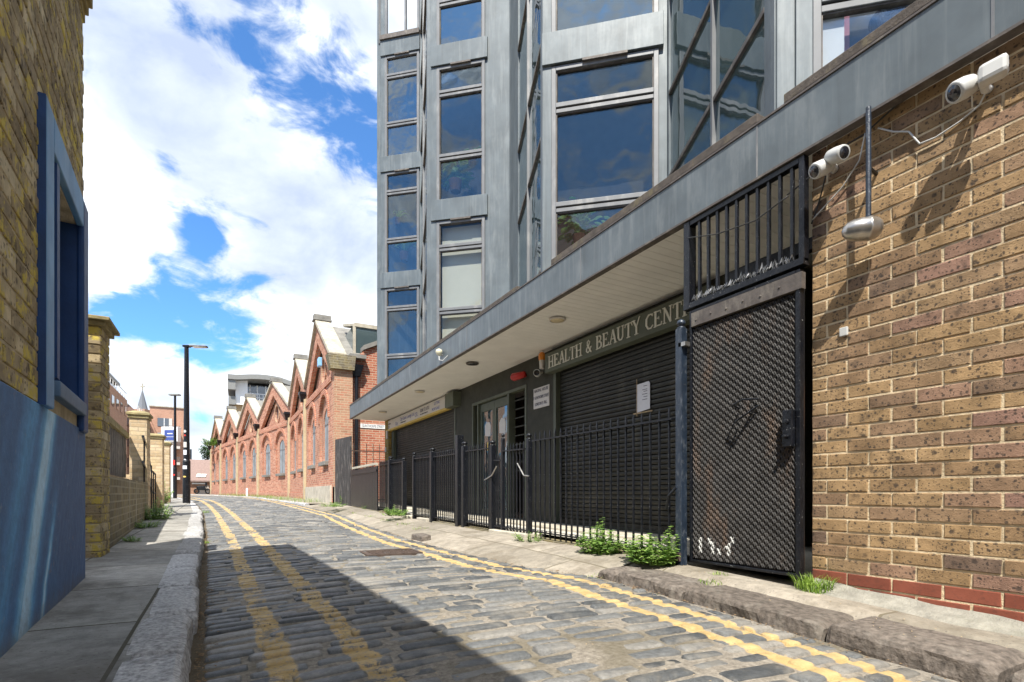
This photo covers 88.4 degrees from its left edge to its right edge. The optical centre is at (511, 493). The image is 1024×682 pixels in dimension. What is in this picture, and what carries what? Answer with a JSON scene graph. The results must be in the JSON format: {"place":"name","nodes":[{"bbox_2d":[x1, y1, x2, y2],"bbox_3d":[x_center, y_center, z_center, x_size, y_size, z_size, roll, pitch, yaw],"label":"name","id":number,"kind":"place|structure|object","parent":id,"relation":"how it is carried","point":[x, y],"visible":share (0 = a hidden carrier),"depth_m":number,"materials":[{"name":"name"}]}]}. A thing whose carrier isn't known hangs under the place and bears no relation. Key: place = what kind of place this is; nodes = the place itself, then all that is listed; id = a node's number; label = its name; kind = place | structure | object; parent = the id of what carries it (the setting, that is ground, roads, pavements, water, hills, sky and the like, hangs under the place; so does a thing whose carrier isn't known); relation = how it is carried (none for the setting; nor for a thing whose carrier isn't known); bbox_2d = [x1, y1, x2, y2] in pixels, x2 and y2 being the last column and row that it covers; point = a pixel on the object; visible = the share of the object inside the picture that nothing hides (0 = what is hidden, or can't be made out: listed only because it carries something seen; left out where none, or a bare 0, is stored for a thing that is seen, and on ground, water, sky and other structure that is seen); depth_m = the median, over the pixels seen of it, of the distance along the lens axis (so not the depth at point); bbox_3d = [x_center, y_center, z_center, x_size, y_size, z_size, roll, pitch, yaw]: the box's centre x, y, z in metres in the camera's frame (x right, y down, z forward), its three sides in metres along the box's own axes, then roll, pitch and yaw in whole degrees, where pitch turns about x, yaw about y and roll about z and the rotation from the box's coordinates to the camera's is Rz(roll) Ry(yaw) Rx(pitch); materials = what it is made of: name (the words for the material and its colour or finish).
{"place":"outdoors","nodes":[
{"label":"outdoors","id":0,"kind":"place"},
{"bbox_2d":[0,497,192,681],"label":"pavement","id":1,"kind":"structure","parent":0,"point":[85,629],"depth_m":2.42,"materials":[{"name":"concrete"}]},
{"bbox_2d":[141,435,155,508],"bbox_3d":[-7.522,-0.282,10.928,0.068,1.479,4.010,0,0,-32],"label":"iron handrail","id":2,"kind":"object","parent":1,"relation":"on","point":[143,461],"visible":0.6,"depth_m":11.19,"materials":[{"name":"metal"}]},
{"bbox_2d":[144,499,173,519],"bbox_3d":[-6.153,0.266,9.068,0.602,0.384,0.821,0,0,-29],"label":"weed","id":3,"kind":"object","parent":1,"relation":"on","point":[157,515],"visible":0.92,"depth_m":9.08,"materials":[{"name":"green plant"}]},
{"bbox_2d":[161,427,180,496],"bbox_3d":[-15.720,-1.435,24.279,0.760,3.237,0.275,0,0,0],"label":"estate board","id":4,"kind":"object","parent":1,"relation":"on","point":[168,432],"visible":0.6,"depth_m":24.17,"materials":[{"name":"white metal"}]},
{"bbox_2d":[168,394,180,497],"bbox_3d":[-14.404,-1.990,22.500,0.420,4.490,0.200,0,0,0],"label":"street lamp","id":5,"kind":"object","parent":1,"relation":"on","point":[175,464],"visible":0.92,"depth_m":22.45,"materials":[{"name":"metal"}]},
{"bbox_2d":[182,345,207,503],"bbox_3d":[-9.549,-2.061,15.871,0.724,4.800,0.211,0,0,0],"label":"street lamp","id":6,"kind":"object","parent":1,"relation":"on","point":[186,470],"visible":0.96,"depth_m":15.81,"materials":[{"name":"metal"}]},
{"bbox_2d":[83,0,416,459],"label":"sky","id":7,"kind":"structure","parent":0,"point":[230,146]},
{"bbox_2d":[198,494,325,503],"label":"pavement","id":8,"kind":"structure","parent":0,"point":[312,502],"depth_m":21.31,"materials":[{"name":"concrete"}]},
{"bbox_2d":[305,503,640,577],"bbox_3d":[-2.519,0.468,9.977,1.069,0.330,13.680,0,0,-29],"label":"sloping apron","id":9,"kind":"object","parent":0,"point":[561,558],"visible":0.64,"depth_m":5.44,"materials":[{"name":"concrete"}]},
{"bbox_2d":[335,436,351,505],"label":"tall board gate","id":10,"kind":"structure","parent":9,"relation":"on","point":[343,457],"depth_m":14.80,"materials":[{"name":"black paint"}]},
{"bbox_2d":[352,506,401,516],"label":"railing plinth","id":11,"kind":"structure","parent":9,"relation":"on","point":[381,511],"depth_m":11.76,"materials":[{"name":"grey concrete"}]},
{"bbox_2d":[351,463,378,510],"bbox_3d":[-3.609,-0.150,12.777,0.070,1.059,2.752,0,0,-29],"label":"boarded fence","id":12,"kind":"object","parent":11,"relation":"on","point":[364,486],"visible":0.96,"depth_m":12.43,"materials":[{"name":"black paint"}]},
{"bbox_2d":[379,456,406,514],"bbox_3d":[-2.449,-0.132,10.671,0.109,1.246,1.843,0,0,-29],"label":"iron railing","id":13,"kind":"object","parent":11,"relation":"on","point":[393,482],"visible":0.83,"depth_m":10.51,"materials":[{"name":"metal"}]},
{"bbox_2d":[382,506,408,515],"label":"weed","id":14,"kind":"object","parent":9,"relation":"on","point":[387,512],"visible":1,"depth_m":9.29,"materials":[{"name":"green plant"}]},
{"bbox_2d":[417,517,438,521],"bbox_3d":[-1.416,0.607,8.859,0.230,0.387,0.500,0,0,-29],"label":"gate threshold","id":15,"kind":"object","parent":9,"relation":"on","point":[422,519],"visible":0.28,"depth_m":8.70,"materials":[{"name":"concrete"}]},
{"bbox_2d":[412,452,428,518],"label":"railing gate","id":16,"kind":"structure","parent":15,"relation":"on","point":[426,486],"depth_m":9.06,"materials":[{"name":"metal"}]},
{"bbox_2d":[455,435,463,526],"bbox_3d":[-0.759,-0.155,7.586,0.100,1.361,0.100,0,0,-29],"label":"wide steel post","id":17,"kind":"object","parent":9,"relation":"on","point":[459,439],"visible":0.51,"depth_m":7.54,"materials":[{"name":"metal"}]},
{"bbox_2d":[432,521,488,531],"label":"railing plinth","id":18,"kind":"structure","parent":9,"relation":"on","point":[470,527],"depth_m":7.40,"materials":[{"name":"grey concrete"}]},
{"bbox_2d":[429,448,454,521],"bbox_3d":[-1.031,-0.115,8.083,0.098,1.259,1.154,0,0,-29],"label":"iron railing","id":19,"kind":"object","parent":18,"relation":"on","point":[448,485],"visible":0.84,"depth_m":8.17,"materials":[{"name":"metal"}]},
{"bbox_2d":[461,441,489,527],"bbox_3d":[-0.483,-0.104,7.083,0.087,1.263,0.848,0,0,-29],"label":"iron railing","id":20,"kind":"object","parent":18,"relation":"on","point":[464,485],"visible":0.89,"depth_m":7.20,"materials":[{"name":"metal"}]},
{"bbox_2d":[489,529,541,537],"bbox_3d":[0.025,0.623,6.228,0.230,0.353,0.900,0,0,-29],"label":"gate threshold","id":21,"kind":"object","parent":9,"relation":"on","point":[508,532],"visible":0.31,"depth_m":6.09,"materials":[{"name":"concrete"}]},
{"bbox_2d":[489,440,500,529],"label":"railing gate","id":22,"kind":"structure","parent":21,"relation":"on","point":[494,499],"depth_m":6.60,"materials":[{"name":"metal"}]},
{"bbox_2d":[501,433,525,532],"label":"railing gate","id":23,"kind":"structure","parent":21,"relation":"on","point":[503,451],"depth_m":6.16,"materials":[{"name":"metal"}]},
{"bbox_2d":[574,524,625,553],"bbox_3d":[0.765,0.397,4.530,0.331,0.269,0.504,0,0,-29],"label":"weed","id":24,"kind":"object","parent":9,"relation":"on","point":[595,548],"visible":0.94,"depth_m":4.49,"materials":[{"name":"green plant"}]},
{"bbox_2d":[533,538,674,560],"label":"railing plinth","id":25,"kind":"structure","parent":9,"relation":"on","point":[564,542],"depth_m":5.26,"materials":[{"name":"grey concrete"}]},
{"bbox_2d":[526,407,674,552],"bbox_3d":[0.698,-0.066,4.928,0.060,1.223,2.173,0,0,-29],"label":"iron railing","id":26,"kind":"object","parent":25,"relation":"on","point":[529,440],"visible":0.88,"depth_m":4.79,"materials":[{"name":"metal"}]},
{"bbox_2d":[309,504,809,581],"bbox_3d":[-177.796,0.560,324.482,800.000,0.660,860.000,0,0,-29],"label":"ground","id":27,"kind":"structure","parent":0,"point":[784,577],"depth_m":4.60,"materials":[{"name":"concrete"}]},
{"bbox_2d":[0,0,92,657],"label":"brick building","id":28,"kind":"structure","parent":27,"relation":"on","point":[43,320],"depth_m":2.34,"materials":[{"name":"brown brick"}]},
{"bbox_2d":[85,314,119,557],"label":"gate pier","id":29,"kind":"structure","parent":27,"relation":"on","point":[102,331],"depth_m":4.27,"materials":[{"name":"yellow brick"}]},
{"bbox_2d":[109,372,126,473],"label":"apartment building","id":30,"kind":"structure","parent":27,"relation":"on","point":[118,406],"depth_m":69.37,"materials":[{"name":"red brick"}]},
{"bbox_2d":[109,476,147,548],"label":"brick wall","id":31,"kind":"structure","parent":27,"relation":"on","point":[128,501],"depth_m":6.06,"materials":[{"name":"brick"}]},
{"bbox_2d":[109,416,128,478],"bbox_3d":[-5.368,-0.656,6.915,0.110,0.902,5.850,0,0,-32],"label":"board fence","id":32,"kind":"object","parent":31,"relation":"on","point":[118,434],"visible":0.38,"depth_m":8.17,"materials":[{"name":"wood"}]},
{"bbox_2d":[127,403,150,473],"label":"apartment building","id":33,"kind":"structure","parent":27,"relation":"on","point":[129,408],"depth_m":77.43,"materials":[{"name":"brick"}]},
{"bbox_2d":[126,410,152,513],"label":"gate pier","id":34,"kind":"structure","parent":27,"relation":"on","point":[139,424],"depth_m":9.53,"materials":[{"name":"brick"}]},
{"bbox_2d":[134,383,149,412],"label":"church spire","id":35,"kind":"structure","parent":27,"relation":"on","point":[142,404],"depth_m":169.34,"materials":[{"name":"stone"}]},
{"bbox_2d":[112,505,203,681],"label":"kerb","id":36,"kind":"structure","parent":27,"relation":"on","point":[159,649],"depth_m":2.30,"materials":[{"name":"stone"}]},
{"bbox_2d":[150,433,166,507],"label":"gate pier","id":37,"kind":"structure","parent":27,"relation":"on","point":[157,451],"depth_m":13.01,"materials":[{"name":"brick"}]},
{"bbox_2d":[164,441,172,501],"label":"gate pier","id":38,"kind":"structure","parent":27,"relation":"on","point":[167,463],"depth_m":16.37,"materials":[{"name":"brick"}]},
{"bbox_2d":[149,405,191,493],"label":"balcony apartments","id":39,"kind":"structure","parent":27,"relation":"on","point":[163,416],"depth_m":92.15,"materials":[{"name":"brick"}]},
{"bbox_2d":[157,418,171,426],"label":"window","id":40,"kind":"structure","parent":39,"relation":"in","point":[160,421],"depth_m":91.68,"materials":[{"name":"glass"}]},
{"bbox_2d":[190,459,209,493],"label":"tiled house","id":41,"kind":"structure","parent":27,"relation":"on","point":[200,472],"depth_m":66.75,"materials":[{"name":"brown tile"}]},
{"bbox_2d":[198,445,215,459],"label":"broadleaf tree","id":42,"kind":"object","parent":27,"relation":"on","point":[205,451],"visible":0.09,"depth_m":86.72,"materials":[{"name":"green plant"}]},
{"bbox_2d":[207,415,230,494],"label":"brick workshop","id":43,"kind":"structure","parent":27,"relation":"on","point":[214,457],"depth_m":43.55,"materials":[{"name":"red brick"}]},
{"bbox_2d":[217,406,249,494],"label":"brick workshop","id":44,"kind":"structure","parent":27,"relation":"on","point":[227,467],"depth_m":38.86,"materials":[{"name":"red brick"}]},
{"bbox_2d":[233,394,265,495],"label":"brick workshop","id":45,"kind":"structure","parent":27,"relation":"on","point":[246,460],"depth_m":34.10,"materials":[{"name":"red brick"}]},
{"bbox_2d":[228,374,290,411],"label":"apartment block","id":46,"kind":"structure","parent":27,"relation":"on","point":[240,387],"depth_m":62.31,"materials":[{"name":"white concrete"}]},
{"bbox_2d":[253,377,297,496],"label":"brick workshop","id":47,"kind":"structure","parent":27,"relation":"on","point":[272,458],"depth_m":29.27,"materials":[{"name":"red brick"}]},
{"bbox_2d":[262,444,270,476],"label":"window","id":48,"kind":"structure","parent":47,"relation":"in","point":[268,447],"depth_m":30.31,"materials":[{"name":"grey glass"}]},
{"bbox_2d":[275,440,284,475],"bbox_3d":[-12.341,-1.893,28.126,0.225,1.925,1.240,0,0,-39],"label":"window","id":49,"kind":"structure","parent":47,"relation":"in","point":[282,447],"depth_m":28.16,"materials":[{"name":"grey glass"}]},
{"bbox_2d":[283,354,314,498],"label":"brick workshop","id":50,"kind":"structure","parent":27,"relation":"on","point":[294,453],"depth_m":24.74,"materials":[{"name":"red brick"}]},
{"bbox_2d":[298,314,359,504],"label":"brick workshop","id":51,"kind":"structure","parent":27,"relation":"on","point":[328,379],"depth_m":18.06,"materials":[{"name":"red brick"}]},
{"bbox_2d":[318,411,327,466],"bbox_3d":[-6.323,-1.893,17.767,0.225,1.925,1.240,0,0,-29],"label":"window","id":52,"kind":"structure","parent":51,"relation":"in","point":[324,463],"depth_m":17.97,"materials":[{"name":"grey glass"}]},
{"bbox_2d":[343,323,376,352],"bbox_3d":[-3.968,-5.175,18.978,3.800,1.750,1.800,0,0,-29],"label":"roof lantern","id":53,"kind":"object","parent":51,"relation":"on","point":[358,336],"visible":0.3,"depth_m":17.50,"materials":[{"name":"glass"}]},
{"bbox_2d":[349,341,384,469],"bbox_3d":[-2.452,-3.340,17.939,6.100,8.080,0.600,0,0,-29],"label":"brick annex","id":54,"kind":"object","parent":27,"relation":"on","point":[366,357],"visible":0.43,"depth_m":16.72,"materials":[{"name":"red brick"}]},
{"bbox_2d":[353,364,363,469],"bbox_3d":[-4.841,-1.850,16.430,0.380,4.300,0.230,0,0,-29],"label":"drainpipe","id":55,"kind":"object","parent":54,"relation":"attached to","point":[357,371],"visible":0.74,"depth_m":16.40,"materials":[{"name":"metal"}]},
{"bbox_2d":[385,420,391,503],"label":"brick pier","id":56,"kind":"structure","parent":27,"relation":"on","point":[388,445],"depth_m":14.49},
{"bbox_2d":[411,533,430,541],"bbox_3d":[-1.132,0.612,6.562,0.157,0.217,0.393,0,0,-29],"label":"kerb block","id":57,"kind":"object","parent":27,"relation":"on","point":[421,537],"depth_m":6.45,"materials":[{"name":"grey stone"}]},
{"bbox_2d":[382,504,758,573],"bbox_3d":[-0.791,0.539,9.342,0.490,0.523,11.246,0,0,-29],"label":"threshold step","id":58,"kind":"object","parent":27,"relation":"on","point":[622,534],"visible":0.14,"depth_m":6.18,"materials":[{"name":"concrete"}]},
{"bbox_2d":[392,256,812,575],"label":"shop building","id":59,"kind":"structure","parent":27,"relation":"on","point":[598,390],"depth_m":6.78,"materials":[{"name":"metal"}]},
{"bbox_2d":[386,391,460,430],"bbox_3d":[-2.279,-1.840,12.421,0.160,0.280,5.043,0,0,-29],"label":"shop sign","id":60,"kind":"object","parent":59,"relation":"attached to","point":[449,401],"visible":1,"depth_m":11.62,"materials":[{"name":"plastic"}]},
{"bbox_2d":[480,401,493,515],"bbox_3d":[-0.419,-0.600,9.328,0.050,2.000,0.555,0,0,-29],"label":"door","id":61,"kind":"structure","parent":59,"relation":"in","point":[487,409],"depth_m":9.41,"materials":[{"name":"grey glass"}]},
{"bbox_2d":[494,396,506,517],"bbox_3d":[-0.151,-0.600,8.838,0.050,2.000,0.545,0,0,-29],"label":"door","id":62,"kind":"structure","parent":59,"relation":"in","point":[500,405],"depth_m":8.86,"materials":[{"name":"grey glass"}]},
{"bbox_2d":[534,384,549,408],"bbox_3d":[0.426,-1.395,7.635,0.014,0.300,0.429,0,0,-29],"label":"address plaque","id":63,"kind":"object","parent":59,"relation":"attached to","point":[542,396],"visible":1,"depth_m":7.60,"materials":[{"name":"plastic"}]},
{"bbox_2d":[545,285,715,373],"bbox_3d":[1.183,-1.802,6.133,0.128,0.265,2.823,0,0,-29],"label":"shop sign","id":64,"kind":"object","parent":59,"relation":"attached to","point":[664,318],"visible":0.89,"depth_m":5.93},
{"bbox_2d":[633,379,652,415],"bbox_3d":[1.456,-1.080,5.872,0.006,0.420,0.308,0,0,-29],"label":"paper notice","id":65,"kind":"object","parent":59,"relation":"attached to","point":[642,396],"visible":0.98,"depth_m":5.87,"materials":[{"name":"paper"}]},
{"bbox_2d":[350,0,1023,420],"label":"entrance canopy","id":66,"kind":"object","parent":59,"relation":"attached to","point":[624,262],"visible":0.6,"depth_m":4.04,"materials":[{"name":"grey metal"}]},
{"bbox_2d":[377,0,915,383],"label":"office block","id":67,"kind":"structure","parent":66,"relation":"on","point":[609,108],"depth_m":6.47,"materials":[{"name":"grey metal"}]},
{"bbox_2d":[393,210,408,226],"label":"house plant","id":68,"kind":"object","parent":67,"relation":"in","point":[398,220],"visible":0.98,"depth_m":12.15,"materials":[{"name":"green plant"}]},
{"bbox_2d":[385,286,418,378],"bbox_3d":[-2.496,-3.541,11.957,0.834,2.282,0.102,0,0,12],"label":"window","id":69,"kind":"structure","parent":67,"relation":"in","point":[411,307],"depth_m":11.96,"materials":[{"name":"grey metal"}]},
{"bbox_2d":[385,168,418,272],"bbox_3d":[-2.496,-6.181,11.957,0.834,2.302,0.102,0,0,12],"label":"window","id":70,"kind":"structure","parent":67,"relation":"in","point":[410,190],"depth_m":11.96,"materials":[{"name":"grey metal"}]},
{"bbox_2d":[385,50,418,155],"bbox_3d":[-2.496,-8.831,11.957,0.834,2.302,0.102,0,0,12],"label":"window","id":71,"kind":"structure","parent":67,"relation":"in","point":[401,68],"depth_m":11.97,"materials":[{"name":"blue glass"}]},
{"bbox_2d":[385,0,418,33],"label":"window","id":72,"kind":"structure","parent":67,"relation":"in","point":[386,1],"depth_m":11.96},
{"bbox_2d":[395,242,416,262],"bbox_3d":[-2.514,-5.625,12.220,0.643,0.551,0.641,0,0,-29],"label":"house plant","id":73,"kind":"object","parent":67,"relation":"in","point":[404,253],"visible":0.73,"depth_m":12.10,"materials":[{"name":"green plant"}]},
{"bbox_2d":[441,160,475,194],"bbox_3d":[-1.010,-5.589,9.293,0.711,0.673,0.477,0,0,-9],"label":"house plant","id":74,"kind":"object","parent":67,"relation":"in","point":[454,182],"visible":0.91,"depth_m":9.19,"materials":[{"name":"green plant"}]},
{"bbox_2d":[437,216,484,341],"bbox_3d":[-0.865,-3.491,9.023,0.857,2.382,0.192,0,0,12],"label":"window","id":75,"kind":"structure","parent":67,"relation":"in","point":[462,249],"depth_m":9.08,"materials":[{"name":"white glass"}]},
{"bbox_2d":[437,59,484,199],"bbox_3d":[-0.875,-6.181,8.979,0.857,2.302,0.102,0,0,12],"label":"window","id":76,"kind":"structure","parent":67,"relation":"in","point":[445,74],"depth_m":8.98,"materials":[{"name":"grey metal"}]},
{"bbox_2d":[437,0,484,44],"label":"window","id":77,"kind":"structure","parent":67,"relation":"in","point":[457,20],"depth_m":9.00,"materials":[{"name":"blue glass"}]},
{"bbox_2d":[558,197,609,244],"bbox_3d":[0.813,-3.053,6.002,0.670,0.584,0.388,0,0,6],"label":"house plant","id":78,"kind":"object","parent":67,"relation":"in","point":[576,235],"visible":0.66,"depth_m":5.92,"materials":[{"name":"green plant"}]},
{"bbox_2d":[551,48,658,259],"bbox_3d":[0.988,-3.541,5.659,1.134,2.282,0.102,0,0,13],"label":"window","id":79,"kind":"structure","parent":67,"relation":"in","point":[647,95],"depth_m":5.66,"materials":[{"name":"grey metal"}]},
{"bbox_2d":[551,0,658,31],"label":"window","id":80,"kind":"structure","parent":67,"relation":"in","point":[565,14],"depth_m":5.71,"materials":[{"name":"blue glass"}]},
{"bbox_2d":[823,17,843,65],"bbox_3d":[2.073,-3.500,3.443,0.145,2.200,0.090,0,0,13],"label":"white curtain","id":81,"kind":"object","parent":67,"relation":"hanging from","point":[833,38],"depth_m":3.40,"materials":[{"name":"fabric"}]},
{"bbox_2d":[844,16,848,50],"bbox_3d":[2.199,-3.500,3.491,0.060,2.200,0.020,0,0,13],"label":"pink curtain","id":82,"kind":"object","parent":67,"relation":"hanging from","point":[846,32],"depth_m":3.48,"materials":[{"name":"fabric"}]},
{"bbox_2d":[813,0,915,73],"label":"window frame","id":83,"kind":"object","parent":67,"relation":"in","point":[822,9],"depth_m":3.36,"materials":[{"name":"white metal"}]},
{"bbox_2d":[868,5,908,32],"bbox_3d":[2.512,-3.062,3.492,0.250,0.195,0.250,0,0,-29],"label":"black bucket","id":84,"kind":"object","parent":67,"relation":"in","point":[879,18],"visible":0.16,"depth_m":3.44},
{"bbox_2d":[598,566,1023,681],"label":"kerb","id":85,"kind":"structure","parent":27,"relation":"on","point":[947,656],"depth_m":2.38,"materials":[{"name":"grey stone"}]},
{"bbox_2d":[812,33,1023,621],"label":"brick wall","id":86,"kind":"structure","parent":27,"relation":"on","point":[918,432],"depth_m":2.63,"materials":[{"name":"brown brick"}]},
{"bbox_2d":[729,237,812,284],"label":"passage beam","id":87,"kind":"structure","parent":86,"relation":"attached to","point":[763,261],"depth_m":3.87,"materials":[{"name":"black paint"}]},
{"bbox_2d":[808,144,849,178],"bbox_3d":[1.799,-1.841,2.944,0.204,0.134,0.202,0,0,-29],"label":"security camera","id":88,"kind":"object","parent":86,"relation":"attached to","point":[833,157],"visible":1,"depth_m":2.92,"materials":[{"name":"white plastic"}]},
{"bbox_2d":[811,133,865,220],"bbox_3d":[1.850,-1.781,2.987,0.023,0.339,0.309,0,0,-27],"label":"cable","id":89,"kind":"object","parent":86,"relation":"attached to","point":[846,179],"visible":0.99,"depth_m":2.94,"materials":[{"name":"black plastic"}]},
{"bbox_2d":[841,106,883,241],"bbox_3d":[1.864,-1.683,2.776,0.211,0.706,0.137,0,0,0],"label":"wall lamp","id":90,"kind":"object","parent":86,"relation":"attached to","point":[869,227],"visible":1,"depth_m":2.77,"materials":[{"name":"silver metal"}]},
{"bbox_2d":[877,94,985,144],"bbox_3d":[2.070,-1.848,2.601,0.048,0.213,0.485,0,0,-24],"label":"cable","id":91,"kind":"object","parent":86,"relation":"attached to","point":[915,138],"visible":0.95,"depth_m":2.60,"materials":[{"name":"white plastic"}]},
{"bbox_2d":[945,53,1009,103],"bbox_3d":[2.111,-1.853,2.364,0.215,0.151,0.222,0,0,-29],"label":"security camera","id":92,"kind":"object","parent":86,"relation":"attached to","point":[994,70],"visible":1,"depth_m":2.34,"materials":[{"name":"white plastic"}]},
{"bbox_2d":[177,494,956,681],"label":"cobbled road","id":93,"kind":"structure","parent":0,"point":[607,655],"depth_m":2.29,"materials":[{"name":"stone"}]},
{"bbox_2d":[191,494,308,505],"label":"kerb","id":94,"kind":"structure","parent":93,"relation":"on","point":[300,503],"depth_m":19.25,"materials":[{"name":"stone"}]},
{"bbox_2d":[360,548,422,556],"bbox_3d":[-1.181,0.575,5.111,0.528,0.024,0.430,0,0,-29],"label":"drain cover","id":95,"kind":"object","parent":93,"relation":"on","point":[393,552],"visible":0.99,"depth_m":5.04,"materials":[{"name":"metal"}]},
{"bbox_2d":[193,530,962,681],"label":"gutter debris","id":96,"kind":"object","parent":93,"relation":"on","point":[204,593],"visible":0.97,"depth_m":2.88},
{"bbox_2d":[385,506,812,576],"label":"shop forecourt","id":97,"kind":"structure","parent":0,"point":[808,560],"depth_m":5.15,"materials":[{"name":"concrete"}]},
{"bbox_2d":[621,561,1023,652],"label":"pavement","id":98,"kind":"structure","parent":0,"point":[754,582],"depth_m":2.89,"materials":[{"name":"concrete"}]},
{"bbox_2d":[621,533,680,565],"bbox_3d":[1.032,0.423,3.971,0.374,0.240,0.545,0,0,-29],"label":"weed","id":99,"kind":"object","parent":98,"relation":"on","point":[644,552],"visible":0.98,"depth_m":3.91,"materials":[{"name":"green plant"}]},
{"bbox_2d":[658,526,678,565],"bbox_3d":[1.153,0.382,3.882,0.168,0.297,0.174,0,0,39],"label":"weed","id":100,"kind":"object","parent":98,"relation":"on","point":[671,547],"visible":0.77,"depth_m":3.85,"materials":[{"name":"green plant"}]},
{"bbox_2d":[665,319,689,565],"bbox_3d":[1.227,-0.363,3.922,0.104,1.864,0.180,0,0,-29],"label":"tall gate post","id":101,"kind":"object","parent":98,"relation":"on","point":[682,344],"visible":0.88,"depth_m":3.88,"materials":[{"name":"metal"}]},
{"bbox_2d":[690,269,805,580],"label":"security gate","id":102,"kind":"structure","parent":101,"relation":"attached to","point":[747,429],"depth_m":3.44,"materials":[{"name":"metal"}]},
{"bbox_2d":[683,154,808,311],"bbox_3d":[1.517,-1.677,3.519,0.097,0.647,0.925,0,0,-29],"label":"barred overpanel","id":103,"kind":"object","parent":102,"relation":"on","point":[691,302],"visible":1,"depth_m":3.45,"materials":[{"name":"black paint"}]},
{"bbox_2d":[688,195,788,237],"bbox_3d":[1.478,-1.811,3.525,0.018,0.139,0.787,0,0,-29],"label":"cable","id":104,"kind":"object","parent":103,"relation":"attached to","point":[743,224],"visible":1,"depth_m":3.44,"materials":[{"name":"rubber"}]},
{"bbox_2d":[788,571,839,594],"bbox_3d":[1.791,0.518,3.067,0.294,0.114,0.357,0,0,-29],"label":"grass tuft","id":105,"kind":"object","parent":98,"relation":"on","point":[809,583],"visible":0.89,"depth_m":3.03,"materials":[{"name":"plant"}]},
{"bbox_2d":[808,578,1023,636],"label":"cement fillet","id":106,"kind":"object","parent":98,"relation":"on","point":[975,620],"visible":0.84,"depth_m":2.56,"materials":[{"name":"concrete"}]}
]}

